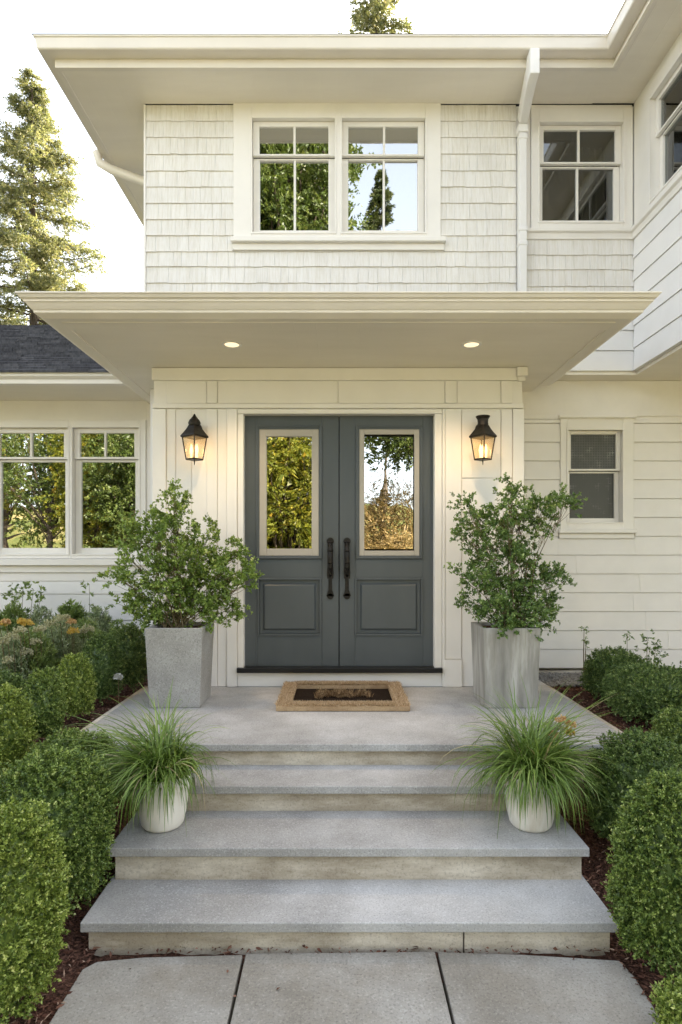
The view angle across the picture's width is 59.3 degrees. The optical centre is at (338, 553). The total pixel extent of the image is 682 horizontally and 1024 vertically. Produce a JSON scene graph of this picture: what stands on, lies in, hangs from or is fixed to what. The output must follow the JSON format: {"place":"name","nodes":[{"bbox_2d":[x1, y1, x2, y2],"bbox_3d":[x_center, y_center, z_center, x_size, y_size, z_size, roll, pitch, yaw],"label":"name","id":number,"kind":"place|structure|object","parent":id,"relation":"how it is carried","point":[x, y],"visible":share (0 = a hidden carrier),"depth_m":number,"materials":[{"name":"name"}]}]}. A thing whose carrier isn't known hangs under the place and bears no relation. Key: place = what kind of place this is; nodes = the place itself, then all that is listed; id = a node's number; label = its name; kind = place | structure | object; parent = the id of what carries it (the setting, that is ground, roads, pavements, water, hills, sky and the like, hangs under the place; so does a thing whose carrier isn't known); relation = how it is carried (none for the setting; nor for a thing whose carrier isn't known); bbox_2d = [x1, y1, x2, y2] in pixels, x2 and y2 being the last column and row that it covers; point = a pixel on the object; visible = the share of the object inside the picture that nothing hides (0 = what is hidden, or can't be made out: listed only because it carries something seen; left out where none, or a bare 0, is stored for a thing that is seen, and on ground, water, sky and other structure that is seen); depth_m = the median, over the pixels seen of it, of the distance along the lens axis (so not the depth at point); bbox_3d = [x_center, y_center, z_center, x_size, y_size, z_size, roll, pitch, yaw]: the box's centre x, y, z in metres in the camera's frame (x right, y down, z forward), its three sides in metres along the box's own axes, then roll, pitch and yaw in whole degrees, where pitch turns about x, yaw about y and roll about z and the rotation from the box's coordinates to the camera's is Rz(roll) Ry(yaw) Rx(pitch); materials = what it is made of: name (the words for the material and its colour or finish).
{"place":"outdoors","nodes":[
{"label":"outdoors","id":0,"kind":"place"},
{"bbox_2d":[0,0,623,324],"label":"sky","id":1,"kind":"structure","parent":0,"point":[119,231],"materials":[{"name":"white"}]},
{"bbox_2d":[49,952,658,1023],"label":"path","id":2,"kind":"structure","parent":0,"point":[373,988],"depth_m":2.28,"materials":[{"name":"grey concrete"}]},
{"bbox_2d":[112,945,573,996],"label":"fallen leaves","id":3,"kind":"object","parent":2,"relation":"on","point":[306,947],"visible":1,"depth_m":2.51,"materials":[{"name":"brown plant"}]},
{"bbox_2d":[538,672,584,686],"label":"gravel","id":4,"kind":"structure","parent":0,"point":[565,679],"depth_m":5.38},
{"bbox_2d":[578,626,589,671],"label":"leafy sprig","id":5,"kind":"object","parent":4,"relation":"on","point":[587,641],"visible":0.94,"depth_m":5.30,"materials":[{"name":"green plant"}]},
{"bbox_3d":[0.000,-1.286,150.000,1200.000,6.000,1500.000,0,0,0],"label":"ground","id":6,"kind":"structure","parent":0,"visible":0},
{"bbox_2d":[0,66,110,324],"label":"conifer tree","id":7,"kind":"object","parent":6,"relation":"on","point":[44,253],"visible":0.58,"depth_m":17.62,"materials":[{"name":"green plant"}]},
{"bbox_2d":[0,668,147,1023],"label":"garden bed","id":8,"kind":"object","parent":6,"relation":"on","point":[83,937],"visible":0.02,"depth_m":2.60,"materials":[{"name":"brown soil"}]},
{"bbox_2d":[0,667,27,698],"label":"boxwood shrub","id":9,"kind":"object","parent":8,"relation":"on","point":[16,680],"visible":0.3,"depth_m":4.00,"materials":[{"name":"green plant"}]},
{"bbox_2d":[0,682,38,778],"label":"boxwood shrub","id":10,"kind":"object","parent":8,"relation":"on","point":[17,732],"visible":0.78,"depth_m":3.36,"materials":[{"name":"green plant"}]},
{"bbox_2d":[0,618,38,678],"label":"flowering plant","id":11,"kind":"object","parent":8,"relation":"on","point":[8,640],"visible":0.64,"depth_m":4.50,"materials":[{"name":"green plant"}]},
{"bbox_2d":[0,600,41,647],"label":"leafy plant","id":12,"kind":"object","parent":8,"relation":"on","point":[16,612],"visible":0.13,"depth_m":5.71,"materials":[{"name":"green plant"}]},
{"bbox_2d":[1,581,45,616],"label":"leafy sprig","id":13,"kind":"object","parent":8,"relation":"on","point":[40,598],"visible":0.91,"depth_m":6.00,"materials":[{"name":"green plant"}]},
{"bbox_2d":[8,617,62,684],"bbox_3d":[-2.418,0.829,4.757,0.525,0.683,0.526,0,0,0],"label":"flowering plant","id":14,"kind":"object","parent":8,"relation":"on","point":[39,658],"visible":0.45,"depth_m":4.66,"materials":[{"name":"green plant"}]},
{"bbox_2d":[0,794,72,1023],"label":"boxwood shrub","id":15,"kind":"object","parent":8,"relation":"on","point":[34,903],"visible":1,"depth_m":2.09,"materials":[{"name":"green plant"}]},
{"bbox_2d":[21,604,53,640],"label":"leafy plant","id":16,"kind":"object","parent":8,"relation":"on","point":[36,616],"visible":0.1,"depth_m":5.75,"materials":[{"name":"green plant"}]},
{"bbox_2d":[22,664,67,739],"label":"boxwood shrub","id":17,"kind":"object","parent":8,"relation":"on","point":[44,692],"visible":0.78,"depth_m":3.72,"materials":[{"name":"green plant"}]},
{"bbox_2d":[0,743,122,918],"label":"boxwood shrub","id":18,"kind":"object","parent":8,"relation":"on","point":[64,786],"visible":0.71,"depth_m":2.63,"materials":[{"name":"green plant"}]},
{"bbox_2d":[38,614,86,677],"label":"flowering plant","id":19,"kind":"object","parent":8,"relation":"on","point":[66,646],"visible":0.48,"depth_m":4.91,"materials":[{"name":"green plant"}]},
{"bbox_2d":[51,598,88,643],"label":"leafy plant","id":20,"kind":"object","parent":8,"relation":"on","point":[75,611],"visible":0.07,"depth_m":5.76,"materials":[{"name":"green plant"}]},
{"bbox_2d":[26,726,119,787],"bbox_3d":[-1.446,1.189,3.274,0.499,0.470,0.514,0,0,0],"label":"boxwood shrub","id":21,"kind":"object","parent":8,"relation":"on","point":[65,736],"visible":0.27,"depth_m":3.27,"materials":[{"name":"green plant"}]},
{"bbox_2d":[54,652,99,720],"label":"boxwood shrub","id":22,"kind":"object","parent":8,"relation":"on","point":[76,672],"visible":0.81,"depth_m":4.08,"materials":[{"name":"green plant"}]},
{"bbox_2d":[69,616,100,654],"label":"flowering plant","id":23,"kind":"object","parent":8,"relation":"on","point":[88,630],"visible":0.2,"depth_m":5.20,"materials":[{"name":"green plant"}]},
{"bbox_2d":[80,577,97,616],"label":"leafy sprig","id":24,"kind":"object","parent":8,"relation":"on","point":[93,580],"visible":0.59,"depth_m":6.04,"materials":[{"name":"green plant"}]},
{"bbox_2d":[79,605,112,638],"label":"leafy plant","id":25,"kind":"object","parent":8,"relation":"on","point":[102,622],"visible":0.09,"depth_m":5.71,"materials":[{"name":"green plant"}]},
{"bbox_2d":[80,629,126,704],"bbox_3d":[-1.800,0.854,4.554,0.364,0.560,0.373,0,0,0],"label":"boxwood shrub","id":26,"kind":"object","parent":8,"relation":"on","point":[105,656],"visible":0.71,"depth_m":4.47,"materials":[{"name":"green plant"}]},
{"bbox_2d":[106,618,130,638],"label":"leafy plant","id":27,"kind":"object","parent":8,"relation":"on","point":[113,632],"visible":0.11,"depth_m":5.57,"materials":[{"name":"green plant"}]},
{"bbox_2d":[115,621,147,692],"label":"boxwood shrub","id":28,"kind":"object","parent":8,"relation":"on","point":[133,648],"visible":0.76,"depth_m":4.88,"materials":[{"name":"green plant"}]},
{"bbox_2d":[0,675,681,1023],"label":"bark mulch","id":29,"kind":"object","parent":8,"relation":"on","point":[33,1012],"visible":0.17,"depth_m":2.53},
{"bbox_2d":[113,673,122,703],"bbox_3d":[-1.634,1.023,4.450,0.082,0.272,0.078,0,0,28],"label":"path light","id":30,"kind":"object","parent":29,"relation":"on","point":[117,676],"visible":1,"depth_m":4.44,"materials":[{"name":"grey metal"}]},
{"bbox_2d":[0,0,681,686],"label":"house","id":31,"kind":"structure","parent":6,"relation":"on","point":[352,242],"depth_m":5.31,"materials":[{"name":"beige paint"}]},
{"bbox_2d":[0,420,149,572],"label":"window","id":32,"kind":"structure","parent":31,"relation":"in","point":[65,485],"depth_m":6.35,"materials":[{"name":"beige paint"}]},
{"bbox_2d":[180,414,207,464],"bbox_3d":[-1.157,-0.919,4.854,0.173,0.413,0.195,0,0,32],"label":"wall lantern","id":33,"kind":"object","parent":31,"relation":"attached to","point":[194,430],"depth_m":4.81,"materials":[{"name":"black metal"}]},
{"bbox_2d":[222,341,241,347],"bbox_3d":[-0.782,-1.531,4.400,0.148,0.007,0.148,0,0,0],"label":"downlight","id":34,"kind":"object","parent":31,"relation":"attached to","point":[231,344],"visible":1,"depth_m":4.40,"materials":[{"name":"white glass"}]},
{"bbox_2d":[245,416,338,665],"bbox_3d":[-0.393,-0.106,5.011,0.790,2.118,0.128,0,0,0],"label":"door","id":35,"kind":"structure","parent":31,"relation":"in","point":[292,462],"depth_m":5.03,"materials":[{"name":"grey wood"}]},
{"bbox_2d":[230,103,445,250],"bbox_3d":[0.000,-3.440,5.513,1.956,1.340,0.175,0,0,0],"label":"window","id":36,"kind":"structure","parent":31,"relation":"in","point":[337,204],"depth_m":5.53,"materials":[{"name":"beige paint"}]},
{"bbox_2d":[340,416,432,665],"bbox_3d":[0.405,-0.106,5.011,0.789,2.118,0.128,0,0,0],"label":"door","id":37,"kind":"structure","parent":31,"relation":"in","point":[386,597],"depth_m":5.03,"materials":[{"name":"grey wood"}]},
{"bbox_2d":[461,341,481,347],"bbox_3d":[0.978,-1.531,4.400,0.148,0.007,0.148,0,0,0],"label":"downlight","id":38,"kind":"object","parent":31,"relation":"attached to","point":[471,344],"visible":1,"depth_m":4.40,"materials":[{"name":"white glass"}]},
{"bbox_2d":[469,415,496,463],"bbox_3d":[1.164,-0.910,4.855,0.180,0.396,0.192,0,0,-38],"label":"wall lantern","id":39,"kind":"object","parent":31,"relation":"attached to","point":[482,430],"depth_m":4.81,"materials":[{"name":"black metal"}]},
{"bbox_2d":[530,107,632,227],"bbox_3d":[2.224,-3.517,5.646,0.929,1.106,0.368,0,0,0],"label":"window","id":40,"kind":"structure","parent":31,"relation":"in","point":[592,194],"depth_m":5.53,"materials":[{"name":"beige paint"}]},
{"bbox_2d":[558,415,636,538],"bbox_3d":[2.447,-0.722,5.734,0.733,1.164,0.208,0,0,0],"label":"window","id":41,"kind":"structure","parent":31,"relation":"in","point":[587,442],"depth_m":5.71,"materials":[{"name":"beige paint"}]},
{"bbox_2d":[642,37,681,214],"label":"window","id":42,"kind":"structure","parent":31,"relation":"in","point":[662,100],"depth_m":5.08,"materials":[{"name":"beige paint"}]},
{"bbox_2d":[87,952,608,983],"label":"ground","id":43,"kind":"structure","parent":6,"relation":"on","point":[94,958],"depth_m":2.52,"materials":[{"name":"brown soil"}]},
{"bbox_2d":[80,680,631,956],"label":"front steps","id":44,"kind":"structure","parent":6,"relation":"on","point":[345,831],"depth_m":2.83,"materials":[{"name":"grey stone"}]},
{"bbox_2d":[135,769,189,832],"bbox_3d":[-0.889,1.243,3.035,0.270,0.268,0.270,0,0,0],"label":"plant pot","id":45,"kind":"object","parent":44,"relation":"on","point":[175,819],"visible":0.37,"depth_m":2.93,"materials":[{"name":"beige ceramic"}]},
{"bbox_2d":[58,676,239,834],"bbox_3d":[-0.976,1.042,3.047,0.955,0.813,0.883,0,0,-26],"label":"grass plant","id":46,"kind":"object","parent":45,"relation":"in","point":[162,757],"depth_m":2.96,"materials":[{"name":"green plant"}]},
{"bbox_2d":[145,622,213,707],"bbox_3d":[-1.169,0.818,4.456,0.412,0.572,0.411,0,0,0],"label":"planter","id":47,"kind":"object","parent":44,"relation":"on","point":[183,656],"visible":0.8,"depth_m":4.26,"materials":[{"name":"grey concrete"}]},
{"bbox_2d":[97,478,264,633],"bbox_3d":[-1.138,0.043,4.421,1.174,1.175,0.643,0,0,-10],"label":"potted shrub","id":48,"kind":"object","parent":47,"relation":"in","point":[182,588],"visible":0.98,"depth_m":4.37,"materials":[{"name":"green plant"}]},
{"bbox_2d":[274,679,410,710],"bbox_3d":[0.034,1.055,4.553,0.976,0.097,0.797,0,0,0],"label":"doormat","id":49,"kind":"object","parent":44,"relation":"on","point":[343,695],"visible":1,"depth_m":4.52,"materials":[{"name":"beige wicker"}]},
{"bbox_2d":[471,622,540,707],"bbox_3d":[1.232,0.818,4.454,0.408,0.572,0.408,0,0,0],"label":"planter","id":50,"kind":"object","parent":44,"relation":"on","point":[497,663],"visible":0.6,"depth_m":4.26,"materials":[{"name":"grey concrete"}]},
{"bbox_2d":[443,472,587,641],"bbox_3d":[1.280,0.035,4.422,1.013,1.293,0.654,0,0,0],"label":"potted shrub","id":51,"kind":"object","parent":50,"relation":"in","point":[515,614],"visible":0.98,"depth_m":4.38,"materials":[{"name":"green plant"}]},
{"bbox_2d":[504,772,557,832],"bbox_3d":[0.973,1.243,3.035,0.270,0.268,0.270,0,0,0],"label":"plant pot","id":52,"kind":"object","parent":44,"relation":"on","point":[531,823],"visible":0.31,"depth_m":2.93,"materials":[{"name":"beige ceramic"}]},
{"bbox_2d":[433,668,629,837],"bbox_3d":[1.022,1.038,3.102,0.902,0.830,0.914,0,0,45],"label":"grass plant","id":53,"kind":"object","parent":52,"relation":"in","point":[529,756],"depth_m":2.97,"materials":[{"name":"green plant"}]},
{"bbox_2d":[548,714,576,770],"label":"flower sprig","id":54,"kind":"object","parent":52,"relation":"in","point":[562,719],"visible":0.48,"depth_m":3.06,"materials":[{"name":"orange plant"}]},
{"bbox_2d":[336,0,422,32],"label":"conifer tree","id":55,"kind":"object","parent":6,"relation":"on","point":[369,17],"visible":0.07,"depth_m":16.60,"materials":[{"name":"green plant"}]},
{"bbox_2d":[554,686,680,1014],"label":"garden bed","id":56,"kind":"object","parent":6,"relation":"on","point":[629,966],"visible":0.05,"depth_m":3.04,"materials":[{"name":"brown soil"}]},
{"bbox_2d":[576,645,645,703],"bbox_3d":[2.195,0.950,4.756,0.536,0.446,0.528,0,0,0],"label":"boxwood shrub","id":57,"kind":"object","parent":56,"relation":"on","point":[600,662],"visible":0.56,"depth_m":4.68,"materials":[{"name":"green plant"}]},
{"bbox_2d":[612,631,637,652],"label":"leafy sprig","id":58,"kind":"object","parent":56,"relation":"on","point":[628,639],"visible":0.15,"depth_m":5.20,"materials":[{"name":"green plant"}]},
{"bbox_2d":[582,725,681,840],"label":"boxwood shrub","id":59,"kind":"object","parent":56,"relation":"on","point":[640,759],"visible":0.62,"depth_m":2.98,"materials":[{"name":"green plant"}]},
{"bbox_2d":[597,661,681,725],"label":"boxwood shrub","id":60,"kind":"object","parent":56,"relation":"on","point":[644,691],"visible":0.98,"depth_m":4.06,"materials":[{"name":"green plant"}]},
{"bbox_2d":[600,768,681,984],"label":"boxwood shrub","id":61,"kind":"object","parent":56,"relation":"on","point":[645,898],"visible":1,"depth_m":2.28,"materials":[{"name":"green plant"}]},
{"bbox_2d":[635,629,681,665],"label":"leafy sprig","id":62,"kind":"object","parent":56,"relation":"on","point":[657,659],"visible":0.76,"depth_m":5.25,"materials":[{"name":"green plant"}]},
{"bbox_2d":[648,705,681,751],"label":"boxwood shrub","id":63,"kind":"object","parent":56,"relation":"on","point":[670,726],"visible":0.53,"depth_m":3.48,"materials":[{"name":"green plant"}]},
{"bbox_2d":[649,973,681,1023],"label":"boxwood shrub","id":64,"kind":"object","parent":56,"relation":"on","point":[667,1001],"visible":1,"depth_m":2.03,"materials":[{"name":"green plant"}]}
]}

